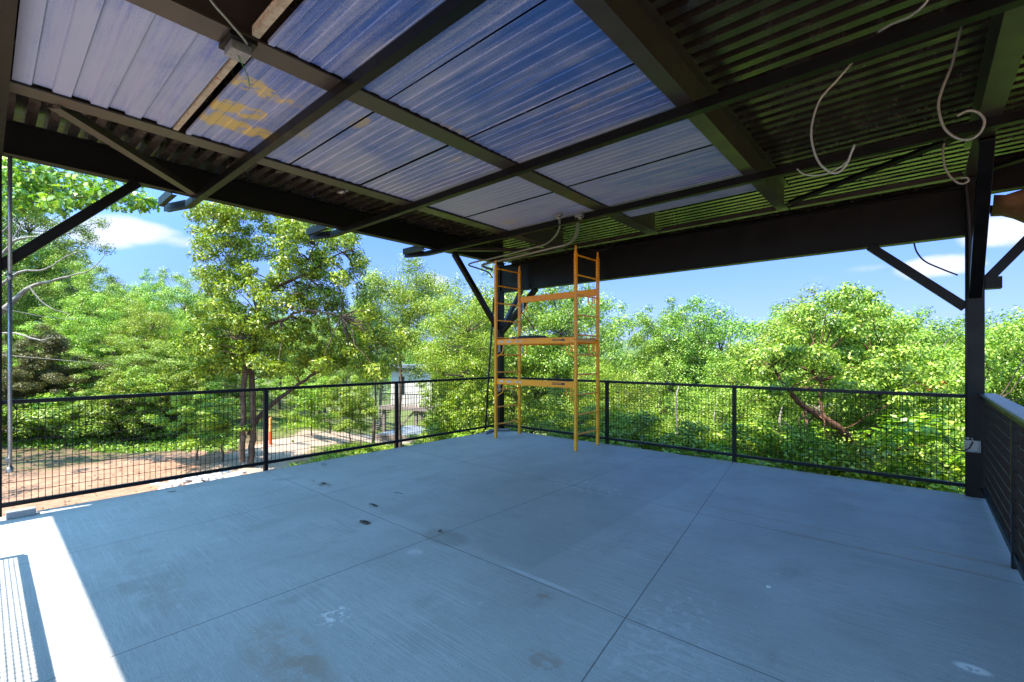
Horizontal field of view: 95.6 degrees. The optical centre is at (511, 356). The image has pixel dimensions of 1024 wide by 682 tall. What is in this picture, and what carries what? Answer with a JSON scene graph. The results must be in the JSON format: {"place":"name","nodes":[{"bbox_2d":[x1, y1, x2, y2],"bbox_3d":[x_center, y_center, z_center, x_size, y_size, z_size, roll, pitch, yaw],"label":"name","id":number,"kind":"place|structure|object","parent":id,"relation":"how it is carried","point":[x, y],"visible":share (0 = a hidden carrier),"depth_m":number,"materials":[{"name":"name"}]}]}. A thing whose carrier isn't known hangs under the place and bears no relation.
{"place":"outdoors","nodes":[
{"label":"outdoors","id":0,"kind":"place"},
{"bbox_2d":[2,327,1000,516],"bbox_3d":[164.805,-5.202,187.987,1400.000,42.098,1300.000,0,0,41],"label":"ground","id":1,"kind":"structure","parent":0,"point":[115,464],"depth_m":10.64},
{"bbox_2d":[2,272,60,366],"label":"maple tree","id":2,"kind":"object","parent":1,"relation":"on","point":[18,314],"visible":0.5,"depth_m":15.90,"materials":[{"name":"green plant"}]},
{"bbox_2d":[2,202,73,322],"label":"oak tree","id":3,"kind":"object","parent":1,"relation":"on","point":[36,254],"visible":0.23,"depth_m":17.38,"materials":[{"name":"green plant"}]},
{"bbox_2d":[2,341,74,431],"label":"cedar tree","id":4,"kind":"object","parent":1,"relation":"on","point":[34,390],"visible":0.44,"depth_m":12.56,"materials":[{"name":"green plant"}]},
{"bbox_2d":[2,323,97,430],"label":"cedar tree","id":5,"kind":"object","parent":1,"relation":"on","point":[56,344],"visible":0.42,"depth_m":12.93,"materials":[{"name":"green plant"}]},
{"bbox_2d":[2,393,102,440],"bbox_3d":[-12.114,1.791,12.205,2.438,1.627,2.257,0,0,-27],"label":"shrub","id":6,"kind":"object","parent":1,"relation":"on","point":[67,431],"visible":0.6,"depth_m":11.84,"materials":[{"name":"green plant"}]},
{"bbox_2d":[2,215,105,340],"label":"dead tree","id":7,"kind":"object","parent":1,"relation":"on","point":[19,295],"visible":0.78,"depth_m":12.54,"materials":[{"name":"grey plant"}]},
{"bbox_2d":[2,295,114,380],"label":"maple tree","id":8,"kind":"object","parent":1,"relation":"on","point":[57,319],"visible":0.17,"depth_m":15.41,"materials":[{"name":"green plant"}]},
{"bbox_2d":[17,380,111,436],"bbox_3d":[-12.218,1.627,13.416,2.434,2.023,3.152,0,0,5],"label":"shrub","id":9,"kind":"object","parent":1,"relation":"on","point":[35,405],"visible":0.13,"depth_m":12.41,"materials":[{"name":"green plant"}]},
{"bbox_2d":[2,193,130,342],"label":"oak tree","id":10,"kind":"object","parent":1,"relation":"on","point":[63,244],"visible":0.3,"depth_m":19.14,"materials":[{"name":"green plant"}]},
{"bbox_2d":[24,269,117,362],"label":"maple tree","id":11,"kind":"object","parent":1,"relation":"on","point":[81,286],"visible":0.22,"depth_m":16.95,"materials":[{"name":"green plant"}]},
{"bbox_2d":[30,254,124,352],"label":"maple tree","id":12,"kind":"object","parent":1,"relation":"on","point":[66,282],"visible":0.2,"depth_m":17.70,"materials":[{"name":"green plant"}]},
{"bbox_2d":[2,156,159,224],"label":"oak tree","id":13,"kind":"object","parent":1,"relation":"on","point":[41,181],"visible":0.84,"depth_m":8.79,"materials":[{"name":"green plant"}]},
{"bbox_2d":[39,354,127,396],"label":"cedar tree","id":14,"kind":"object","parent":1,"relation":"on","point":[102,367],"visible":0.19,"depth_m":13.49,"materials":[{"name":"green plant"}]},
{"bbox_2d":[39,400,138,437],"bbox_3d":[-11.117,1.844,12.479,2.027,1.399,1.988,0,0,-20],"label":"shrub","id":15,"kind":"object","parent":1,"relation":"on","point":[97,429],"visible":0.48,"depth_m":12.20,"materials":[{"name":"green plant"}]},
{"bbox_2d":[46,290,143,379],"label":"maple tree","id":16,"kind":"object","parent":1,"relation":"on","point":[99,298],"visible":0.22,"depth_m":15.56,"materials":[{"name":"green plant"}]},
{"bbox_2d":[55,318,162,382],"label":"maple tree","id":17,"kind":"object","parent":1,"relation":"on","point":[99,327],"visible":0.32,"depth_m":15.06,"materials":[{"name":"green plant"}]},
{"bbox_2d":[82,371,149,438],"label":"sapling","id":18,"kind":"object","parent":1,"relation":"on","point":[116,390],"visible":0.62,"depth_m":12.37,"materials":[{"name":"green plant"}]},
{"bbox_2d":[65,331,173,408],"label":"maple tree","id":19,"kind":"object","parent":1,"relation":"on","point":[131,357],"visible":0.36,"depth_m":13.38,"materials":[{"name":"green plant"}]},
{"bbox_2d":[2,428,245,453],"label":"undergrowth","id":20,"kind":"object","parent":1,"relation":"on","point":[139,445],"visible":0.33,"depth_m":12.09,"materials":[{"name":"green plant"}]},
{"bbox_2d":[89,398,168,440],"bbox_3d":[-10.410,1.855,12.789,1.651,1.657,1.877,0,0,-23],"label":"shrub","id":21,"kind":"object","parent":1,"relation":"on","point":[101,410],"visible":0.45,"depth_m":12.50,"materials":[{"name":"green plant"}]},
{"bbox_2d":[96,292,166,352],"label":"walnut tree","id":22,"kind":"object","parent":1,"relation":"on","point":[127,306],"visible":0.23,"depth_m":16.70,"materials":[{"name":"green plant"}]},
{"bbox_2d":[102,365,177,440],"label":"sapling","id":23,"kind":"object","parent":1,"relation":"on","point":[132,373],"visible":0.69,"depth_m":12.55,"materials":[{"name":"green plant"}]},
{"bbox_2d":[2,441,277,508],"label":"pebbles","id":24,"kind":"object","parent":1,"relation":"on","point":[64,501],"visible":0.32,"depth_m":9.81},
{"bbox_2d":[101,302,183,368],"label":"walnut tree","id":25,"kind":"object","parent":1,"relation":"on","point":[147,336],"visible":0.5,"depth_m":15.11,"materials":[{"name":"green plant"}]},
{"bbox_2d":[109,281,196,341],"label":"maple tree","id":26,"kind":"object","parent":1,"relation":"on","point":[134,287],"visible":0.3,"depth_m":19.76,"materials":[{"name":"green plant"}]},
{"bbox_2d":[118,400,198,439],"bbox_3d":[-9.961,1.936,13.425,1.791,1.455,1.842,0,0,-1],"label":"shrub","id":27,"kind":"object","parent":1,"relation":"on","point":[151,433],"visible":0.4,"depth_m":12.90,"materials":[{"name":"green plant"}]},
{"bbox_2d":[103,337,214,406],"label":"maple tree","id":28,"kind":"object","parent":1,"relation":"on","point":[169,360],"visible":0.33,"depth_m":13.78,"materials":[{"name":"green plant"}]},
{"bbox_2d":[151,371,206,437],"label":"sapling","id":29,"kind":"object","parent":1,"relation":"on","point":[191,380],"visible":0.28,"depth_m":13.33,"materials":[{"name":"green plant"}]},
{"bbox_2d":[152,266,215,358],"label":"maple tree","id":30,"kind":"object","parent":1,"relation":"on","point":[202,295],"visible":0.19,"depth_m":20.73,"materials":[{"name":"green plant"}]},
{"bbox_2d":[148,381,239,460],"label":"sapling","id":31,"kind":"object","parent":1,"relation":"on","point":[194,426],"visible":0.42,"depth_m":10.68,"materials":[{"name":"green plant"}]},
{"bbox_2d":[151,470,249,488],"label":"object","id":32,"kind":"object","parent":1,"relation":"on","point":[205,477],"visible":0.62,"depth_m":8.76,"materials":[{"name":"beige concrete"}]},
{"bbox_2d":[160,315,248,401],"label":"sapling","id":33,"kind":"object","parent":1,"relation":"on","point":[174,367],"visible":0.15,"depth_m":15.03,"materials":[{"name":"green plant"}]},
{"bbox_2d":[171,395,260,461],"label":"sapling","id":34,"kind":"object","parent":1,"relation":"on","point":[210,426],"visible":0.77,"depth_m":10.33,"materials":[{"name":"green plant"}]},
{"bbox_2d":[171,184,419,467],"bbox_3d":[-5.258,-0.815,10.290,6.266,6.884,3.079,0,0,11],"label":"forked tree","id":35,"kind":"object","parent":1,"relation":"on","point":[228,218],"visible":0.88,"depth_m":9.90,"materials":[{"name":"green plant"}]},
{"bbox_2d":[288,376,336,424],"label":"sapling","id":36,"kind":"object","parent":1,"relation":"on","point":[317,400],"visible":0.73,"depth_m":15.29,"materials":[{"name":"green plant"}]},
{"bbox_2d":[281,318,350,421],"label":"maple tree","id":37,"kind":"object","parent":1,"relation":"on","point":[313,378],"visible":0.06,"depth_m":20.76,"materials":[{"name":"green plant"}]},
{"bbox_2d":[276,409,393,466],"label":"grass","id":38,"kind":"structure","parent":1,"relation":"on","point":[340,455],"depth_m":15.24,"materials":[{"name":"green plant"}]},
{"bbox_2d":[319,376,379,445],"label":"sapling","id":39,"kind":"object","parent":1,"relation":"on","point":[339,426],"visible":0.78,"depth_m":13.83,"materials":[{"name":"green plant"}]},
{"bbox_2d":[338,375,380,445],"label":"sapling","id":40,"kind":"object","parent":1,"relation":"on","point":[355,380],"visible":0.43,"depth_m":15.01,"materials":[{"name":"green plant"}]},
{"bbox_2d":[336,297,398,442],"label":"walnut tree","id":41,"kind":"object","parent":1,"relation":"on","point":[375,394],"visible":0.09,"depth_m":18.86,"materials":[{"name":"green plant"}]},
{"bbox_2d":[339,254,449,446],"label":"walnut tree","id":42,"kind":"object","parent":1,"relation":"on","point":[382,290],"visible":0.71,"depth_m":16.66,"materials":[{"name":"green plant"}]},
{"bbox_2d":[375,425,430,442],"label":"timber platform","id":43,"kind":"structure","parent":1,"relation":"on","point":[389,433],"depth_m":23.90,"materials":[{"name":"wood"}]},
{"bbox_2d":[371,364,446,431],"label":"house","id":44,"kind":"structure","parent":1,"relation":"on","point":[395,376],"depth_m":37.17,"materials":[{"name":"white"}]},
{"bbox_2d":[415,360,476,442],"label":"sapling","id":45,"kind":"object","parent":1,"relation":"on","point":[435,419],"visible":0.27,"depth_m":13.26,"materials":[{"name":"green plant"}]},
{"bbox_2d":[387,273,532,419],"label":"maple tree","id":46,"kind":"object","parent":1,"relation":"on","point":[408,348],"visible":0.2,"depth_m":15.66,"materials":[{"name":"green plant"}]},
{"bbox_2d":[406,286,516,417],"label":"walnut tree","id":47,"kind":"object","parent":1,"relation":"on","point":[454,367],"visible":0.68,"depth_m":12.66,"materials":[{"name":"green plant"}]},
{"bbox_2d":[424,371,504,439],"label":"sapling","id":48,"kind":"object","parent":1,"relation":"on","point":[465,406],"visible":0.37,"depth_m":11.78,"materials":[{"name":"green plant"}]},
{"bbox_2d":[460,358,540,432],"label":"sapling","id":49,"kind":"object","parent":1,"relation":"on","point":[524,409],"visible":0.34,"depth_m":11.36,"materials":[{"name":"green plant"}]},
{"bbox_2d":[456,293,547,409],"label":"walnut tree","id":50,"kind":"object","parent":1,"relation":"on","point":[523,320],"visible":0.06,"depth_m":17.18,"materials":[{"name":"green plant"}]},
{"bbox_2d":[0,430,1023,681],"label":"deck","id":51,"kind":"structure","parent":1,"relation":"on","point":[544,558],"depth_m":3.12,"materials":[{"name":"concrete"}]},
{"bbox_2d":[0,0,1023,516],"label":"pavilion","id":52,"kind":"structure","parent":51,"relation":"on","point":[658,136],"depth_m":4.01,"materials":[{"name":"black paint"}]},
{"bbox_2d":[5,155,13,472],"bbox_3d":[-4.675,-0.390,4.318,0.080,2.940,0.054,0,0,41],"label":"conduit pole","id":53,"kind":"object","parent":52,"relation":"attached to","point":[9,467],"visible":1,"depth_m":4.30,"materials":[{"name":"grey metal"}]},
{"bbox_2d":[218,29,257,86],"bbox_3d":[-1.674,-1.828,2.862,0.292,0.142,0.208,0,0,41],"label":"junction box","id":54,"kind":"object","parent":52,"relation":"attached to","point":[233,45],"visible":1,"depth_m":2.78,"materials":[{"name":"grey metal"}]},
{"bbox_2d":[2,376,500,507],"bbox_3d":[-2.507,1.020,6.879,0.050,1.220,6.860,0,0,41],"label":"railing","id":55,"kind":"object","parent":52,"relation":"attached to","point":[265,462],"visible":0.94,"depth_m":5.81,"materials":[{"name":"black metal"}]},
{"bbox_2d":[481,219,578,270],"bbox_3d":[0.346,-1.775,7.724,0.523,0.216,3.107,0,0,-29],"label":"conduit","id":56,"kind":"object","parent":52,"relation":"attached to","point":[539,250],"visible":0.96,"depth_m":7.79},
{"bbox_2d":[810,63,855,173],"bbox_3d":[2.075,-1.530,2.995,0.261,0.718,0.014,0,0,41],"label":"flexible conduit","id":57,"kind":"object","parent":52,"relation":"hanging from","point":[811,137],"visible":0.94,"depth_m":3.02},
{"bbox_2d":[937,26,985,140],"bbox_3d":[3.062,-1.878,3.167,0.243,0.845,0.017,0,0,41],"label":"flexible conduit","id":58,"kind":"object","parent":52,"relation":"hanging from","point":[980,114],"visible":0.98,"depth_m":3.18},
{"bbox_2d":[964,183,971,435],"bbox_3d":[4.801,-0.491,4.892,0.059,2.661,0.034,0,0,30],"label":"conduit","id":59,"kind":"object","parent":52,"relation":"attached to","point":[968,219],"visible":0.88,"depth_m":4.90,"materials":[{"name":"black metal"}]},
{"bbox_2d":[990,189,1023,222],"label":"tarp","id":60,"kind":"object","parent":52,"relation":"hanging from","point":[1010,205],"visible":0.91,"depth_m":5.12,"materials":[{"name":"brown fabric"}]},
{"bbox_2d":[494,245,599,450],"bbox_3d":[0.569,-0.128,8.071,1.762,3.215,0.706,0,0,41],"label":"scaffold","id":61,"kind":"object","parent":51,"relation":"on","point":[575,340],"visible":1,"depth_m":7.75,"materials":[{"name":"orange metal"}]},
{"bbox_2d":[501,376,964,486],"bbox_3d":[2.344,1.020,7.228,6.815,1.220,0.050,0,0,41],"label":"railing","id":62,"kind":"object","parent":51,"relation":"on","point":[733,454],"visible":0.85,"depth_m":6.34,"materials":[{"name":"black metal"}]},
{"bbox_2d":[980,393,1023,581],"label":"railing","id":63,"kind":"object","parent":51,"relation":"on","point":[1003,488],"visible":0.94,"depth_m":3.60,"materials":[{"name":"black metal"}]},
{"bbox_2d":[473,406,565,436],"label":"sapling","id":64,"kind":"object","parent":1,"relation":"on","point":[541,425],"visible":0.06,"depth_m":10.45,"materials":[{"name":"green plant"}]},
{"bbox_2d":[474,261,593,433],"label":"maple tree","id":65,"kind":"object","parent":1,"relation":"on","point":[566,376],"visible":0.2,"depth_m":16.24,"materials":[{"name":"green plant"}]},
{"bbox_2d":[508,283,633,433],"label":"oak tree","id":66,"kind":"object","parent":1,"relation":"on","point":[553,363],"visible":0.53,"depth_m":15.08,"materials":[{"name":"green plant"}]},
{"bbox_2d":[538,378,623,440],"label":"maple tree","id":67,"kind":"object","parent":1,"relation":"on","point":[581,417],"visible":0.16,"depth_m":11.15,"materials":[{"name":"green plant"}]},
{"bbox_2d":[549,424,620,443],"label":"sapling","id":68,"kind":"object","parent":1,"relation":"on","point":[568,436],"visible":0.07,"depth_m":8.75,"materials":[{"name":"green plant"}]},
{"bbox_2d":[517,289,661,422],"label":"maple tree","id":69,"kind":"object","parent":1,"relation":"on","point":[616,327],"visible":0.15,"depth_m":18.46,"materials":[{"name":"green plant"}]},
{"bbox_2d":[559,356,638,430],"bbox_3d":[2.490,2.513,12.895,2.322,5.148,2.178,0,0,18],"label":"bush","id":70,"kind":"object","parent":1,"relation":"on","point":[607,373],"visible":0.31,"depth_m":12.73,"materials":[{"name":"green plant"}]},
{"bbox_2d":[581,308,664,420],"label":"maple tree","id":71,"kind":"object","parent":1,"relation":"on","point":[635,341],"visible":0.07,"depth_m":19.12,"materials":[{"name":"green plant"}]},
{"bbox_2d":[567,371,680,438],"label":"maple tree","id":72,"kind":"object","parent":1,"relation":"on","point":[636,391],"visible":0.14,"depth_m":13.47,"materials":[{"name":"green plant"}]},
{"bbox_2d":[582,411,680,449],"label":"sapling","id":73,"kind":"object","parent":1,"relation":"on","point":[648,421],"visible":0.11,"depth_m":9.87,"materials":[{"name":"green plant"}]},
{"bbox_2d":[590,403,682,450],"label":"walnut tree","id":74,"kind":"object","parent":1,"relation":"on","point":[654,429],"visible":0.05,"depth_m":10.99,"materials":[{"name":"green plant"}]},
{"bbox_2d":[585,420,712,455],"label":"sapling","id":75,"kind":"object","parent":1,"relation":"on","point":[692,437],"visible":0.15,"depth_m":9.14,"materials":[{"name":"green plant"}]},
{"bbox_2d":[617,351,702,435],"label":"maple tree","id":76,"kind":"object","parent":1,"relation":"on","point":[659,364],"visible":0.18,"depth_m":12.70,"materials":[{"name":"green plant"}]},
{"bbox_2d":[633,294,703,418],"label":"tall tree","id":77,"kind":"object","parent":1,"relation":"on","point":[652,333],"visible":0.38,"depth_m":16.94,"materials":[{"name":"green plant"}]},
{"bbox_2d":[615,409,761,456],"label":"sapling","id":78,"kind":"object","parent":1,"relation":"on","point":[632,414],"visible":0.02,"depth_m":10.65,"materials":[{"name":"green plant"}]},
{"bbox_2d":[613,421,771,466],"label":"sapling","id":79,"kind":"object","parent":1,"relation":"on","point":[739,431],"visible":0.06,"depth_m":9.42,"materials":[{"name":"green plant"}]},
{"bbox_2d":[648,295,749,422],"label":"tall tree","id":80,"kind":"object","parent":1,"relation":"on","point":[703,349],"visible":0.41,"depth_m":15.67,"materials":[{"name":"green plant"}]},
{"bbox_2d":[643,293,766,427],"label":"oak tree","id":81,"kind":"object","parent":1,"relation":"on","point":[733,327],"visible":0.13,"depth_m":16.68,"materials":[{"name":"green plant"}]},
{"bbox_2d":[647,382,765,443],"bbox_3d":[5.459,3.180,12.911,3.101,4.994,3.693,0,0,43],"label":"bush","id":82,"kind":"object","parent":1,"relation":"on","point":[693,408],"visible":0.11,"depth_m":12.30,"materials":[{"name":"green plant"}]},
{"bbox_2d":[660,383,767,460],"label":"maple tree","id":83,"kind":"object","parent":1,"relation":"on","point":[725,394],"visible":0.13,"depth_m":10.97,"materials":[{"name":"green plant"}]},
{"bbox_2d":[656,418,806,470],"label":"sapling","id":84,"kind":"object","parent":1,"relation":"on","point":[767,432],"visible":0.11,"depth_m":9.42,"materials":[{"name":"green plant"}]},
{"bbox_2d":[701,349,795,432],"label":"maple tree","id":85,"kind":"object","parent":1,"relation":"on","point":[718,358],"visible":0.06,"depth_m":12.24,"materials":[{"name":"green plant"}]},
{"bbox_2d":[695,420,835,468],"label":"sapling","id":86,"kind":"object","parent":1,"relation":"on","point":[712,447],"visible":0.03,"depth_m":9.60,"materials":[{"name":"green plant"}]},
{"bbox_2d":[705,436,852,474],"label":"sapling","id":87,"kind":"object","parent":1,"relation":"on","point":[826,453],"visible":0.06,"depth_m":8.26,"materials":[{"name":"green plant"}]},
{"bbox_2d":[713,411,854,478],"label":"maple tree","id":88,"kind":"object","parent":1,"relation":"on","point":[763,445],"visible":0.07,"depth_m":9.87,"materials":[{"name":"green plant"}]},
{"bbox_2d":[702,298,878,444],"bbox_3d":[6.986,2.344,12.164,3.407,7.831,4.562,0,0,-27],"label":"maple tree","id":89,"kind":"object","parent":1,"relation":"on","point":[750,353],"visible":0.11,"depth_m":12.10,"materials":[{"name":"green plant"}]},
{"bbox_2d":[717,310,909,428],"bbox_3d":[9.575,2.835,14.720,5.161,8.714,6.673,0,0,45],"label":"maple tree","id":90,"kind":"object","parent":1,"relation":"on","point":[755,339],"visible":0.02,"depth_m":14.07,"materials":[{"name":"green plant"}]},
{"bbox_2d":[738,440,924,486],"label":"sapling","id":91,"kind":"object","parent":1,"relation":"on","point":[870,457],"visible":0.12,"depth_m":7.79,"materials":[{"name":"green plant"}]},
{"bbox_2d":[752,281,920,425],"bbox_3d":[8.822,2.477,12.969,4.063,9.225,4.361,0,0,33],"label":"walnut tree","id":92,"kind":"object","parent":1,"relation":"on","point":[797,299],"visible":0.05,"depth_m":12.97,"materials":[{"name":"green plant"}]},
{"bbox_2d":[712,302,964,436],"bbox_3d":[9.380,2.909,14.275,5.569,9.230,6.927,0,0,-44],"label":"maple tree","id":93,"kind":"object","parent":1,"relation":"on","point":[776,314],"visible":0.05,"depth_m":13.71,"materials":[{"name":"green plant"}]},
{"bbox_2d":[735,281,962,477],"bbox_3d":[7.022,1.371,9.751,3.880,5.719,5.294,0,0,41],"label":"forked tree","id":94,"kind":"object","parent":1,"relation":"on","point":[862,363],"visible":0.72,"depth_m":9.10,"materials":[{"name":"green plant"}]},
{"bbox_2d":[746,364,964,470],"bbox_3d":[7.618,3.048,10.243,3.758,5.878,4.642,0,0,-40],"label":"maple tree","id":95,"kind":"object","parent":1,"relation":"on","point":[807,400],"visible":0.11,"depth_m":9.79,"materials":[{"name":"green plant"}]},
{"bbox_2d":[775,423,964,493],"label":"sapling","id":96,"kind":"object","parent":1,"relation":"on","point":[952,489],"visible":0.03,"depth_m":8.15,"materials":[{"name":"green plant"}]},
{"bbox_2d":[816,413,964,490],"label":"sapling","id":97,"kind":"object","parent":1,"relation":"on","point":[907,439],"visible":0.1,"depth_m":8.06,"materials":[{"name":"green plant"}]},
{"bbox_2d":[824,360,963,477],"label":"walnut tree","id":98,"kind":"object","parent":1,"relation":"on","point":[870,406],"visible":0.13,"depth_m":9.92,"materials":[{"name":"green plant"}]},
{"bbox_2d":[861,443,964,493],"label":"sapling","id":99,"kind":"object","parent":1,"relation":"on","point":[929,459],"visible":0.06,"depth_m":8.44,"materials":[{"name":"green plant"}]},
{"bbox_2d":[835,321,994,488],"bbox_3d":[9.166,2.806,10.465,3.748,7.299,3.714,0,0,4],"label":"maple tree","id":100,"kind":"object","parent":1,"relation":"on","point":[959,373],"visible":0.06,"depth_m":9.83,"materials":[{"name":"green plant"}]},
{"bbox_2d":[867,341,1023,434],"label":"maple tree","id":101,"kind":"object","parent":1,"relation":"on","point":[956,361],"depth_m":11.48,"materials":[{"name":"green plant"}]},
{"bbox_2d":[905,305,989,369],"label":"tall tree","id":102,"kind":"object","parent":1,"relation":"on","point":[954,336],"visible":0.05,"depth_m":13.42,"materials":[{"name":"green plant"}]},
{"bbox_2d":[887,317,1023,463],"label":"maple tree","id":103,"kind":"object","parent":1,"relation":"on","point":[1015,334],"visible":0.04,"depth_m":10.55,"materials":[{"name":"green plant"}]},
{"bbox_2d":[910,318,1023,405],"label":"maple tree","id":104,"kind":"object","parent":1,"relation":"on","point":[1009,352],"visible":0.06,"depth_m":11.58,"materials":[{"name":"green plant"}]},
{"bbox_2d":[952,303,1023,406],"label":"oak tree","id":105,"kind":"object","parent":1,"relation":"on","point":[1013,365],"visible":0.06,"depth_m":11.46,"materials":[{"name":"green plant"}]},
{"bbox_2d":[958,319,1023,437],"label":"maple tree","id":106,"kind":"object","parent":1,"relation":"on","point":[997,340],"visible":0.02,"depth_m":11.62,"materials":[{"name":"green plant"}]},
{"bbox_2d":[2,113,1023,351],"label":"sky","id":107,"kind":"structure","parent":0,"point":[154,240],"materials":[{"name":"blue"}]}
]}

